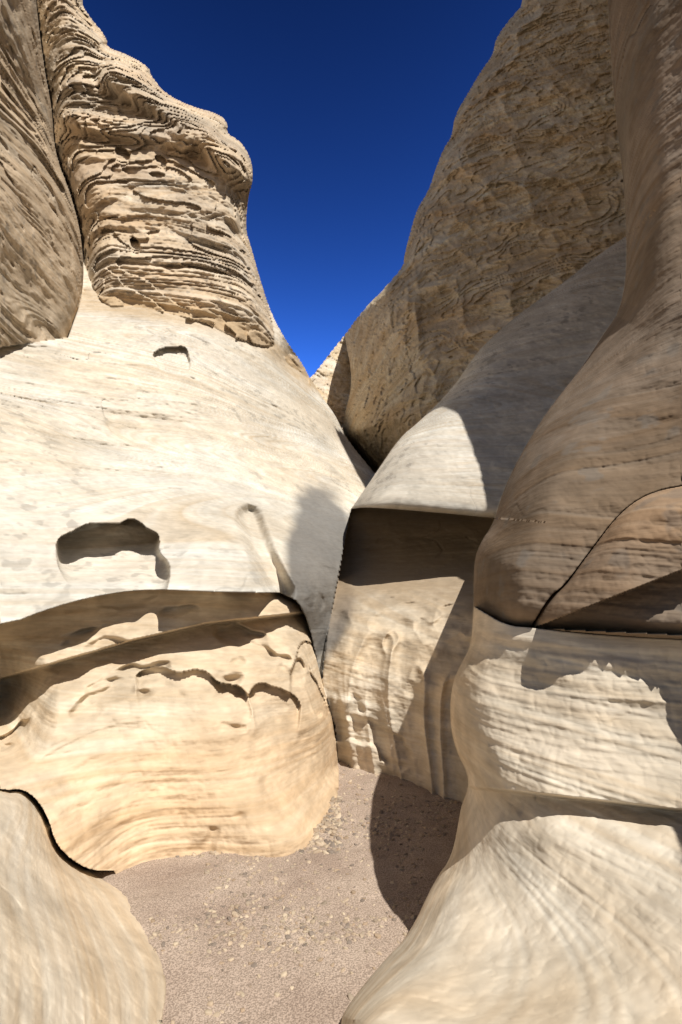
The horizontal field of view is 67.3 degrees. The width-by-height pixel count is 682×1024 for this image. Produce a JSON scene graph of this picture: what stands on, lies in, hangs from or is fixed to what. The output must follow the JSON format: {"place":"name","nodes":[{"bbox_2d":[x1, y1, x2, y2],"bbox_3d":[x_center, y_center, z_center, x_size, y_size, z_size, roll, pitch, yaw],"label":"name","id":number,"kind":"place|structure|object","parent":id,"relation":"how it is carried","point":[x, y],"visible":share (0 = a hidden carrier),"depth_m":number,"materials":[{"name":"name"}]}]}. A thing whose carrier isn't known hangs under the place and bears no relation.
{"place":"outdoors","nodes":[
{"label":"outdoors","id":0,"kind":"place"},
{"bbox_2d":[77,715,461,1023],"bbox_3d":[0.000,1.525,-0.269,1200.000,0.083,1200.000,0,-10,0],"label":"ground","id":1,"kind":"structure","parent":0,"point":[167,889],"depth_m":2.60,"materials":[{"name":"beige sand"}]},
{"bbox_2d":[149,760,460,1023],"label":"gravel chips","id":2,"kind":"object","parent":1,"relation":"on","point":[326,826],"visible":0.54,"depth_m":2.67,"materials":[{"name":"gravel"}]},
{"bbox_2d":[0,0,681,1023],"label":"canyon walls","id":3,"kind":"structure","parent":1,"relation":"on","point":[422,526],"depth_m":4.69,"materials":[{"name":"stone"}]},
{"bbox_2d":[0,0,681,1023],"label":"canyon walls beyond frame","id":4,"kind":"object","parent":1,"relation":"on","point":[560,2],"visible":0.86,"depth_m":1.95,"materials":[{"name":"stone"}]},
{"bbox_2d":[83,0,521,376],"label":"sky","id":5,"kind":"structure","parent":0,"point":[343,112],"materials":[{"name":"blue"}]}
]}

